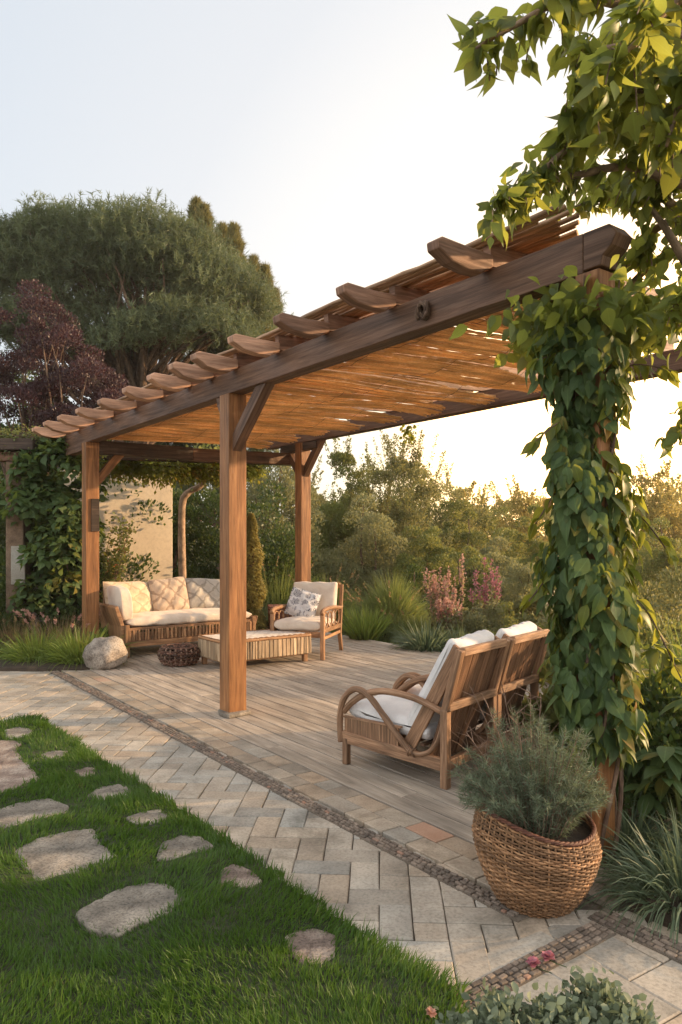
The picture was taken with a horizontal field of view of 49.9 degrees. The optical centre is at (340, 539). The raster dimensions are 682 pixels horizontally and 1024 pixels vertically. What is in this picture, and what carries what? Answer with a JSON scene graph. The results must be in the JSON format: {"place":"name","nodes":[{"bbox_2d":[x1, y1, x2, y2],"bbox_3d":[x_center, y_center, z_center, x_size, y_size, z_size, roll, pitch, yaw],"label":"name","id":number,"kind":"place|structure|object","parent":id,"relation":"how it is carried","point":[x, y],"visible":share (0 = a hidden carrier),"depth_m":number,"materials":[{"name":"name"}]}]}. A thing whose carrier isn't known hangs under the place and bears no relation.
{"place":"outdoors","nodes":[
{"label":"outdoors","id":0,"kind":"place"},
{"bbox_2d":[0,657,89,671],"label":"planting bed soil","id":1,"kind":"structure","parent":0,"point":[30,667],"depth_m":8.18,"materials":[{"name":"soil"}]},
{"bbox_2d":[0,576,27,636],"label":"dark shrub","id":2,"kind":"object","parent":1,"relation":"on","point":[3,616],"visible":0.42,"depth_m":9.68,"materials":[{"name":"green plant"}]},
{"bbox_2d":[0,611,39,649],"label":"dry grass","id":3,"kind":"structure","parent":1,"relation":"on","point":[12,637],"depth_m":9.27,"materials":[{"name":"plant"}]},
{"bbox_2d":[0,623,80,666],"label":"garden grass","id":4,"kind":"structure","parent":1,"relation":"on","point":[22,651],"depth_m":8.57,"materials":[{"name":"green plant"}]},
{"bbox_2d":[10,608,99,645],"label":"dry grass","id":5,"kind":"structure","parent":1,"relation":"on","point":[29,614],"depth_m":9.19,"materials":[{"name":"plant"}]},
{"bbox_2d":[15,621,136,673],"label":"garden grass","id":6,"kind":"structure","parent":1,"relation":"on","point":[71,650],"depth_m":8.40,"materials":[{"name":"green plant"}]},
{"bbox_2d":[0,711,474,1023],"bbox_3d":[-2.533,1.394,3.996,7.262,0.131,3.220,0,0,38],"label":"lawn grass","id":7,"kind":"structure","parent":0,"point":[223,840],"depth_m":2.62,"materials":[{"name":"green plant"}]},
{"bbox_2d":[0,740,36,792],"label":"stepping stone","id":8,"kind":"object","parent":7,"relation":"on","point":[14,770],"visible":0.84,"depth_m":4.52,"materials":[{"name":"grey stone"}]},
{"bbox_2d":[0,798,68,828],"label":"stepping stone","id":9,"kind":"object","parent":7,"relation":"on","point":[23,811],"visible":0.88,"depth_m":3.85,"materials":[{"name":"grey stone"}]},
{"bbox_2d":[15,829,117,880],"bbox_3d":[-1.262,1.460,3.360,0.392,0.068,0.482,0,0,-39],"label":"stepping stone","id":10,"kind":"object","parent":7,"relation":"on","point":[59,853],"visible":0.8,"depth_m":3.34,"materials":[{"name":"grey stone"}]},
{"bbox_2d":[88,784,130,799],"bbox_3d":[-1.305,1.462,4.163,0.231,0.068,0.259,0,0,0],"label":"stepping stone","id":11,"kind":"object","parent":7,"relation":"on","point":[111,789],"visible":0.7,"depth_m":4.18,"materials":[{"name":"stone"}]},
{"bbox_2d":[75,883,183,938],"bbox_3d":[-0.815,1.457,2.863,0.322,0.068,0.403,0,0,42],"label":"stepping stone","id":12,"kind":"object","parent":7,"relation":"on","point":[118,909],"visible":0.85,"depth_m":2.83,"materials":[{"name":"grey stone"}]},
{"bbox_2d":[126,809,168,826],"bbox_3d":[-0.978,1.443,3.731,0.190,0.068,0.189,0,0,-39],"label":"stepping stone","id":13,"kind":"object","parent":7,"relation":"on","point":[150,815],"visible":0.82,"depth_m":3.73,"materials":[{"name":"stone"}]},
{"bbox_2d":[156,835,212,864],"bbox_3d":[-0.746,1.437,3.363,0.274,0.068,0.219,0,0,-42],"label":"stepping stone","id":14,"kind":"object","parent":7,"relation":"on","point":[182,844],"visible":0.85,"depth_m":3.36,"materials":[{"name":"stone"}]},
{"bbox_2d":[218,864,261,887],"bbox_3d":[-0.441,1.454,3.092,0.224,0.068,0.164,0,0,44],"label":"stepping stone","id":15,"kind":"object","parent":7,"relation":"on","point":[241,875],"visible":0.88,"depth_m":3.10,"materials":[{"name":"stone"}]},
{"bbox_2d":[285,929,335,963],"bbox_3d":[-0.109,1.458,2.570,0.188,0.068,0.244,0,0,0],"label":"stepping stone","id":16,"kind":"object","parent":7,"relation":"on","point":[316,942],"visible":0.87,"depth_m":2.58,"materials":[{"name":"grey stone"}]},
{"bbox_2d":[433,977,565,1023],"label":"grey shrub","id":17,"kind":"object","parent":7,"relation":"on","point":[493,1006],"visible":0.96,"depth_m":1.99,"materials":[{"name":"green plant"}]},
{"bbox_2d":[0,671,648,988],"bbox_3d":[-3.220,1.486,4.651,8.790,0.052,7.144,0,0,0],"label":"herringbone pavement","id":18,"kind":"structure","parent":0,"point":[180,773],"depth_m":3.54,"materials":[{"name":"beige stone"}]},
{"bbox_2d":[62,670,492,891],"bbox_3d":[-1.158,1.475,5.702,0.254,0.052,6.643,0,0,-36],"label":"brick border","id":19,"kind":"object","parent":18,"relation":"on","point":[435,844],"visible":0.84,"depth_m":4.27,"materials":[{"name":"beige stone"}]},
{"bbox_2d":[50,672,528,922],"bbox_3d":[-1.231,1.480,5.463,0.094,0.044,6.550,0,0,-36],"label":"setts mortar","id":20,"kind":"object","parent":18,"relation":"on","point":[519,918],"visible":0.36,"depth_m":3.56,"materials":[{"name":"concrete"}]},
{"bbox_2d":[50,670,518,916],"bbox_3d":[-1.238,1.465,5.473,0.087,0.034,6.519,0,0,-36],"label":"setts strip","id":21,"kind":"object","parent":20,"relation":"on","point":[487,897],"visible":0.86,"depth_m":3.88,"materials":[{"name":"grey stone"}]},
{"bbox_2d":[455,921,613,1011],"bbox_3d":[-0.270,1.465,1.829,3.120,0.034,0.099,0,0,-36],"label":"setts strip","id":22,"kind":"object","parent":18,"relation":"on","point":[576,940],"visible":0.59,"depth_m":2.53,"materials":[{"name":"grey stone"}]},
{"bbox_2d":[471,804,602,918],"bbox_3d":[0.790,1.263,2.980,0.515,0.403,0.514,0,0,0],"label":"wicker planter","id":23,"kind":"object","parent":18,"relation":"on","point":[530,874],"visible":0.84,"depth_m":2.79,"materials":[{"name":"wicker"}]},
{"bbox_2d":[444,683,613,840],"bbox_3d":[0.768,0.894,2.991,0.691,0.653,0.570,0,0,0],"label":"lavender bush","id":24,"kind":"object","parent":23,"relation":"in","point":[560,800],"visible":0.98,"depth_m":2.89,"materials":[{"name":"green plant"}]},
{"bbox_2d":[463,922,615,1004],"bbox_3d":[-0.273,1.480,1.827,3.130,0.044,0.106,0,0,-36],"label":"setts mortar","id":25,"kind":"object","parent":18,"relation":"on","point":[574,956],"visible":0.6,"depth_m":2.54,"materials":[{"name":"concrete"}]},
{"bbox_2d":[587,912,681,963],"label":"setts mortar","id":26,"kind":"object","parent":18,"relation":"on","point":[652,948],"visible":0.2,"depth_m":2.67,"materials":[{"name":"concrete"}]},
{"bbox_2d":[590,907,681,961],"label":"setts strip","id":27,"kind":"object","parent":26,"relation":"on","point":[611,920],"visible":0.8,"depth_m":2.70,"materials":[{"name":"grey stone"}]},
{"bbox_2d":[0,0,681,535],"label":"sky","id":28,"kind":"structure","parent":0,"point":[344,139],"materials":[{"name":"white"}]},
{"bbox_2d":[90,631,681,909],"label":"deck","id":29,"kind":"structure","parent":0,"point":[292,703],"depth_m":6.33,"materials":[{"name":"wood"}]},
{"bbox_2d":[82,636,127,669],"bbox_3d":[-2.664,1.275,8.268,0.477,0.366,0.381,-19,7,-22],"label":"boulder","id":30,"kind":"object","parent":29,"relation":"on","point":[106,653],"visible":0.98,"depth_m":8.15,"materials":[{"name":"grey stone"}]},
{"bbox_2d":[99,589,257,657],"bbox_3d":[-2.184,1.004,9.801,1.991,0.891,0.906,0,0,-36],"label":"sofa","id":31,"kind":"object","parent":29,"relation":"on","point":[148,621],"visible":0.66,"depth_m":9.29,"materials":[{"name":"beige fabric"}]},
{"bbox_2d":[107,585,132,620],"bbox_3d":[-2.794,0.792,9.225,0.172,0.430,0.587,0,0,-36],"label":"bolster cushion","id":32,"kind":"object","parent":31,"relation":"on","point":[119,596],"visible":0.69,"depth_m":9.02,"materials":[{"name":"fabric"}]},
{"bbox_2d":[103,581,152,612],"bbox_3d":[-2.777,0.770,9.590,0.232,0.460,0.709,-21,-16,37],"label":"throw pillow","id":33,"kind":"object","parent":31,"relation":"on","point":[140,595],"visible":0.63,"depth_m":9.61,"materials":[{"name":"fabric"}]},
{"bbox_2d":[148,576,190,610],"bbox_3d":[-2.322,0.755,9.950,0.529,0.480,0.219,-5,-14,-36],"label":"throw pillow","id":34,"kind":"object","parent":31,"relation":"on","point":[169,594],"visible":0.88,"depth_m":9.87,"materials":[{"name":"beige fabric"}]},
{"bbox_2d":[185,578,219,607],"bbox_3d":[-1.919,0.765,10.259,0.529,0.460,0.219,4,-19,-34],"label":"throw pillow","id":35,"kind":"object","parent":31,"relation":"on","point":[203,592],"visible":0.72,"depth_m":10.18,"materials":[{"name":"fabric"}]},
{"bbox_2d":[157,643,200,666],"bbox_3d":[-1.872,1.339,8.500,0.506,0.225,0.508,0,0,-17],"label":"basket","id":36,"kind":"object","parent":29,"relation":"on","point":[181,654],"visible":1,"depth_m":8.33,"materials":[{"name":"wicker"}]},
{"bbox_2d":[178,443,219,577],"bbox_3d":[-2.118,-0.156,11.860,1.011,3.332,0.914,0,0,0],"label":"arch","id":37,"kind":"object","parent":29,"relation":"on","point":[187,493],"visible":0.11,"depth_m":11.75,"materials":[{"name":"plant"}]},
{"bbox_2d":[198,629,310,664],"bbox_3d":[-1.009,1.278,8.620,1.175,0.344,0.645,0,0,-36],"label":"coffee table","id":38,"kind":"object","parent":29,"relation":"on","point":[266,643],"visible":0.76,"depth_m":8.45,"materials":[{"name":"brown wood"}]},
{"bbox_2d":[246,512,268,629],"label":"cypress tree","id":39,"kind":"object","parent":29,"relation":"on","point":[254,599],"depth_m":11.30,"materials":[{"name":"green plant"}]},
{"bbox_2d":[247,552,325,610],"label":"ornamental grass","id":40,"kind":"object","parent":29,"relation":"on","point":[278,595],"depth_m":12.45,"materials":[{"name":"plant"}]},
{"bbox_2d":[269,581,343,659],"bbox_3d":[-0.419,1.005,9.286,0.694,0.903,0.930,0,0,16],"label":"armchair","id":41,"kind":"object","parent":29,"relation":"on","point":[323,621],"visible":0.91,"depth_m":9.17,"materials":[{"name":"beige fabric"}]},
{"bbox_2d":[284,587,320,616],"bbox_3d":[-0.488,0.826,9.377,0.389,0.378,0.160,14,-22,9],"label":"patterned pillow","id":42,"kind":"object","parent":41,"relation":"on","point":[302,602],"visible":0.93,"depth_m":9.32,"materials":[{"name":"grey fabric"}]},
{"bbox_2d":[31,205,681,865],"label":"pergola","id":43,"kind":"object","parent":29,"relation":"on","point":[293,387],"visible":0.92,"depth_m":6.03,"materials":[{"name":"brown wood"}]},
{"bbox_2d":[449,254,681,860],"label":"climbing vine","id":44,"kind":"object","parent":43,"relation":"attached to","point":[569,322],"visible":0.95,"depth_m":3.21,"materials":[{"name":"green plant"}]},
{"bbox_2d":[337,630,509,789],"bbox_3d":[0.523,1.012,4.706,0.926,0.877,0.649,0,0,39],"label":"lounge chair","id":45,"kind":"object","parent":29,"relation":"on","point":[435,711],"visible":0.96,"depth_m":4.49,"materials":[{"name":"brown wood"}]},
{"bbox_2d":[399,621,549,759],"bbox_3d":[0.926,1.012,5.197,0.926,0.877,0.649,0,0,39],"label":"lounge chair","id":46,"kind":"object","parent":29,"relation":"on","point":[527,650],"visible":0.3,"depth_m":5.00,"materials":[{"name":"brown wood"}]},
{"bbox_2d":[430,696,558,777],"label":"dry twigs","id":47,"kind":"object","parent":29,"relation":"on","point":[507,740],"visible":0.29,"depth_m":4.38,"materials":[{"name":"plant"}]},
{"bbox_2d":[514,659,648,745],"bbox_3d":[1.693,1.031,5.195,0.993,0.955,0.872,0,0,0],"label":"shrub","id":48,"kind":"object","parent":29,"relation":"on","point":[549,714],"visible":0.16,"depth_m":5.08,"materials":[{"name":"green plant"}]},
{"bbox_2d":[548,670,681,833],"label":"dark shrub","id":49,"kind":"object","parent":29,"relation":"on","point":[667,726],"visible":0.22,"depth_m":3.67,"materials":[{"name":"green plant"}]},
{"bbox_2d":[623,741,681,831],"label":"broad leaf shrub","id":50,"kind":"object","parent":29,"relation":"on","point":[665,762],"visible":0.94,"depth_m":3.42,"materials":[{"name":"green plant"}]},
{"bbox_2d":[631,640,681,710],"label":"broad leaf shrub","id":51,"kind":"object","parent":29,"relation":"on","point":[649,653],"visible":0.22,"depth_m":4.07,"materials":[{"name":"plant"}]},
{"bbox_2d":[640,612,681,683],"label":"strappy plant","id":52,"kind":"object","parent":29,"relation":"on","point":[675,651],"visible":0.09,"depth_m":6.01,"materials":[{"name":"green plant"}]},
{"bbox_2d":[648,657,681,806],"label":"dark shrub","id":53,"kind":"object","parent":29,"relation":"on","point":[657,671],"visible":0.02,"depth_m":3.99,"materials":[{"name":"green plant"}]},
{"bbox_2d":[177,541,679,643],"bbox_3d":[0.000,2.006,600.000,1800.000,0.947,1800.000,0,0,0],"label":"ground","id":54,"kind":"structure","parent":0,"point":[331,631],"depth_m":11.99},
{"bbox_2d":[0,477,30,613],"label":"dark hedge","id":55,"kind":"object","parent":54,"relation":"on","point":[2,527],"visible":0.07,"depth_m":11.48,"materials":[{"name":"green plant"}]},
{"bbox_2d":[0,367,101,576],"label":"dark tree","id":56,"kind":"object","parent":54,"relation":"on","point":[16,426],"visible":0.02,"depth_m":15.64,"materials":[{"name":"green plant"}]},
{"bbox_2d":[0,511,106,635],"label":"dark shrub","id":57,"kind":"object","parent":54,"relation":"on","point":[3,583],"visible":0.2,"depth_m":9.99,"materials":[{"name":"green plant"}]},
{"bbox_2d":[0,279,129,497],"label":"plum tree","id":58,"kind":"object","parent":54,"relation":"on","point":[54,382],"visible":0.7,"depth_m":13.59,"materials":[{"name":"purple plant"}]},
{"bbox_2d":[75,488,138,602],"bbox_3d":[-3.328,0.343,10.348,1.053,2.282,0.768,0,0,0],"label":"berry shrub","id":59,"kind":"object","parent":54,"relation":"on","point":[112,574],"visible":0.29,"depth_m":10.30,"materials":[{"name":"green plant"}]},
{"bbox_2d":[40,465,174,581],"bbox_3d":[-4.118,0.005,12.235,3.210,3.183,2.361,0,0,0],"label":"dark hedge","id":60,"kind":"object","parent":54,"relation":"on","point":[136,565],"visible":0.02,"depth_m":11.79,"materials":[{"name":"green plant"}]},
{"bbox_2d":[57,467,171,581],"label":"garden wall","id":61,"kind":"structure","parent":54,"relation":"on","point":[154,539],"depth_m":11.95,"materials":[{"name":"beige paint"}]},
{"bbox_2d":[0,438,290,639],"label":"neighbouring arbour","id":62,"kind":"object","parent":54,"relation":"on","point":[15,536],"visible":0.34,"depth_m":9.88,"materials":[{"name":"wood"}]},
{"bbox_2d":[0,424,104,463],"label":"creeper","id":63,"kind":"object","parent":62,"relation":"on","point":[6,434],"visible":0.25,"depth_m":9.86,"materials":[{"name":"green plant"}]},
{"bbox_2d":[0,435,109,637],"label":"ivy mass","id":64,"kind":"object","parent":62,"relation":"attached to","point":[39,500],"visible":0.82,"depth_m":9.72,"materials":[{"name":"green plant"}]},
{"bbox_2d":[61,455,269,493],"bbox_3d":[-2.584,-1.032,11.178,3.201,0.720,0.758,0,0,-27],"label":"creeper","id":65,"kind":"object","parent":62,"relation":"on","point":[188,472],"visible":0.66,"depth_m":11.13,"materials":[{"name":"green plant"}]},
{"bbox_2d":[0,189,293,443],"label":"pine tree","id":66,"kind":"object","parent":54,"relation":"on","point":[128,250],"visible":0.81,"depth_m":18.24,"materials":[{"name":"green plant"}]},
{"bbox_2d":[172,489,219,578],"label":"dark hedge","id":67,"kind":"object","parent":54,"relation":"on","point":[192,513],"visible":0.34,"depth_m":12.94,"materials":[{"name":"green plant"}]},
{"bbox_2d":[123,440,294,570],"bbox_3d":[-4.345,-1.902,23.469,6.592,8.117,2.988,0,0,0],"label":"dark conifer","id":68,"kind":"object","parent":54,"relation":"on","point":[185,487],"visible":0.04,"depth_m":23.11,"materials":[{"name":"green plant"}]},
{"bbox_2d":[180,195,284,363],"bbox_3d":[-3.343,-4.223,21.875,3.664,12.756,2.786,0,0,0],"label":"pointed conifer","id":69,"kind":"object","parent":54,"relation":"on","point":[200,209],"visible":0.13,"depth_m":21.59,"materials":[{"name":"green plant"}]},
{"bbox_2d":[173,479,325,602],"bbox_3d":[-1.710,0.256,13.262,3.336,2.671,2.298,0,0,0],"label":"dark hedge","id":70,"kind":"object","parent":54,"relation":"on","point":[210,549],"visible":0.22,"depth_m":12.98,"materials":[{"name":"green plant"}]},
{"bbox_2d":[246,449,336,581],"bbox_3d":[-1.277,-0.218,14.429,2.198,3.628,2.350,0,0,-28],"label":"grey green tree","id":71,"kind":"object","parent":54,"relation":"on","point":[289,482],"visible":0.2,"depth_m":14.21,"materials":[{"name":"green plant"}]},
{"bbox_2d":[267,455,334,538],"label":"leafy tree","id":72,"kind":"object","parent":54,"relation":"on","point":[323,500],"visible":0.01,"depth_m":18.27,"materials":[{"name":"green plant"}]},
{"bbox_2d":[288,563,366,622],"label":"ornamental grass","id":73,"kind":"object","parent":54,"relation":"on","point":[345,602],"depth_m":12.88,"materials":[{"name":"plant"}]},
{"bbox_2d":[0,476,681,566],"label":"wood","id":74,"kind":"object","parent":54,"relation":"on","point":[649,491],"depth_m":40.78,"materials":[{"name":"green plant"}]},
{"bbox_2d":[311,419,371,585],"bbox_3d":[-0.008,-0.434,17.477,1.872,4.928,1.956,0,0,0],"label":"tree","id":75,"kind":"object","parent":54,"relation":"on","point":[332,512],"visible":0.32,"depth_m":17.09,"materials":[{"name":"green plant"}]},
{"bbox_2d":[342,602,393,640],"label":"spiky plant","id":76,"kind":"object","parent":54,"relation":"on","point":[367,627],"visible":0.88,"depth_m":10.61,"materials":[{"name":"green plant"}]},
{"bbox_2d":[312,491,423,611],"bbox_3d":[0.580,0.436,14.509,2.658,2.792,2.409,0,0,0],"label":"round shrub","id":77,"kind":"object","parent":54,"relation":"on","point":[367,568],"visible":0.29,"depth_m":14.29,"materials":[{"name":"green plant"}]},
{"bbox_2d":[326,442,440,558],"bbox_3d":[0.834,-0.245,19.963,4.430,4.789,3.001,0,0,0],"label":"leafy tree","id":78,"kind":"object","parent":54,"relation":"on","point":[340,496],"visible":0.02,"depth_m":19.88,"materials":[{"name":"green plant"}]},
{"bbox_2d":[330,425,461,601],"bbox_3d":[1.374,-0.356,17.027,3.258,4.813,2.742,0,0,0],"label":"airy tree","id":79,"kind":"object","parent":54,"relation":"on","point":[403,469],"visible":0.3,"depth_m":16.77,"materials":[{"name":"green plant"}]},
{"bbox_2d":[336,565,456,643],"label":"ornamental grass","id":80,"kind":"object","parent":54,"relation":"on","point":[397,600],"depth_m":11.50,"materials":[{"name":"green plant"}]},
{"bbox_2d":[396,563,434,611],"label":"round shrub","id":81,"kind":"object","parent":54,"relation":"on","point":[420,576],"visible":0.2,"depth_m":12.55,"materials":[{"name":"green plant"}]},
{"bbox_2d":[389,617,461,652],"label":"spiky plant","id":82,"kind":"object","parent":54,"relation":"on","point":[423,640],"visible":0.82,"depth_m":9.63,"materials":[{"name":"plant"}]},
{"bbox_2d":[391,525,464,605],"bbox_3d":[1.646,0.768,13.884,1.610,2.110,1.736,0,0,0],"label":"round shrub","id":83,"kind":"object","parent":54,"relation":"on","point":[428,539],"visible":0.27,"depth_m":13.78,"materials":[{"name":"green plant"}]},
{"bbox_2d":[421,565,459,627],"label":"flower spike plant","id":84,"kind":"object","parent":54,"relation":"on","point":[434,595],"visible":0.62,"depth_m":10.83,"materials":[{"name":"pink plant"}]},
{"bbox_2d":[403,462,492,562],"bbox_3d":[2.894,-0.030,20.419,3.354,4.354,2.665,0,0,0],"label":"leafy tree","id":85,"kind":"object","parent":54,"relation":"on","point":[436,512],"visible":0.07,"depth_m":20.28,"materials":[{"name":"green plant"}]},
{"bbox_2d":[434,597,463,636],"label":"flower spike plant","id":86,"kind":"object","parent":54,"relation":"on","point":[445,613],"visible":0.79,"depth_m":10.35,"materials":[{"name":"pink plant"}]},
{"bbox_2d":[434,499,488,598],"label":"round shrub","id":87,"kind":"object","parent":54,"relation":"on","point":[464,534],"visible":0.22,"depth_m":17.80,"materials":[{"name":"green plant"}]},
{"bbox_2d":[456,553,468,623],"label":"flower spike plant","id":88,"kind":"object","parent":54,"relation":"on","point":[461,575],"visible":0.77,"depth_m":11.18,"materials":[{"name":"pink plant"}]},
{"bbox_2d":[432,472,500,574],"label":"sunlit tree","id":89,"kind":"object","parent":54,"relation":"on","point":[473,483],"visible":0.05,"depth_m":24.85,"materials":[{"name":"green plant"}]},
{"bbox_2d":[429,545,505,621],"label":"round shrub","id":90,"kind":"object","parent":54,"relation":"on","point":[475,558],"visible":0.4,"depth_m":13.15,"materials":[{"name":"green plant"}]},
{"bbox_2d":[460,599,506,633],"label":"shrub","id":91,"kind":"object","parent":54,"relation":"on","point":[477,620],"visible":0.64,"depth_m":10.29,"materials":[{"name":"green plant"}]},
{"bbox_2d":[456,536,519,603],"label":"round shrub","id":92,"kind":"object","parent":54,"relation":"on","point":[502,562],"visible":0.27,"depth_m":16.18,"materials":[{"name":"green plant"}]},
{"bbox_2d":[480,557,504,624],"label":"flower spike plant","id":93,"kind":"object","parent":54,"relation":"on","point":[486,589],"visible":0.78,"depth_m":10.78,"materials":[{"name":"pink plant"}]},
{"bbox_2d":[465,505,528,561],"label":"leafy tree","id":94,"kind":"object","parent":54,"relation":"on","point":[492,526],"visible":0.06,"depth_m":20.91,"materials":[{"name":"green plant"}]},
{"bbox_2d":[484,474,555,588],"bbox_3d":[6.559,0.030,27.194,3.715,4.846,3.905,0,0,0],"label":"sunlit tree","id":95,"kind":"object","parent":54,"relation":"on","point":[519,505],"visible":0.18,"depth_m":26.31,"materials":[{"name":"green plant"}]},
{"bbox_2d":[501,503,548,593],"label":"round shrub","id":96,"kind":"object","parent":54,"relation":"on","point":[535,548],"visible":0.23,"depth_m":17.43,"materials":[{"name":"green plant"}]},
{"bbox_2d":[501,562,549,619],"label":"round shrub","id":97,"kind":"object","parent":54,"relation":"on","point":[525,574],"visible":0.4,"depth_m":13.19,"materials":[{"name":"green plant"}]},
{"bbox_2d":[510,594,554,625],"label":"plume bush","id":98,"kind":"object","parent":54,"relation":"on","point":[528,616],"visible":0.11,"depth_m":10.54,"materials":[{"name":"green plant"}]},
{"bbox_2d":[531,596,681,675],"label":"shrub","id":99,"kind":"object","parent":54,"relation":"on","point":[644,635],"visible":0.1,"depth_m":7.15,"materials":[{"name":"green plant"}]},
{"bbox_2d":[616,454,681,598],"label":"sunlit tree","id":100,"kind":"object","parent":54,"relation":"on","point":[671,513],"visible":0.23,"depth_m":23.66,"materials":[{"name":"green plant"}]},
{"bbox_2d":[636,566,681,633],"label":"shrub","id":101,"kind":"object","parent":54,"relation":"on","point":[668,578],"visible":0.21,"depth_m":8.40,"materials":[{"name":"green plant"}]},
{"bbox_2d":[636,516,681,615],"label":"round shrub","id":102,"kind":"object","parent":54,"relation":"on","point":[657,564],"visible":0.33,"depth_m":16.82,"materials":[{"name":"green plant"}]},
{"bbox_2d":[487,918,681,1023],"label":"corner pavement","id":103,"kind":"structure","parent":0,"point":[634,967],"depth_m":2.50,"materials":[{"name":"beige stone"}]},
{"bbox_2d":[521,963,660,1023],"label":"grey shrub","id":104,"kind":"object","parent":103,"relation":"on","point":[591,999],"visible":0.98,"depth_m":1.99,"materials":[{"name":"green plant"}]},
{"bbox_2d":[630,891,681,933],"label":"planting bed soil","id":105,"kind":"structure","parent":0,"point":[667,920],"depth_m":2.82,"materials":[{"name":"soil"}]},
{"bbox_2d":[447,0,681,458],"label":"overhanging tree","id":106,"kind":"object","parent":105,"relation":"on","point":[620,75],"visible":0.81,"depth_m":2.77,"materials":[{"name":"green plant"}]},
{"bbox_2d":[576,785,681,948],"bbox_3d":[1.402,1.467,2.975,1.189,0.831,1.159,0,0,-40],"label":"arching grass","id":107,"kind":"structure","parent":105,"relation":"on","point":[631,885],"depth_m":2.95,"materials":[{"name":"green plant"}]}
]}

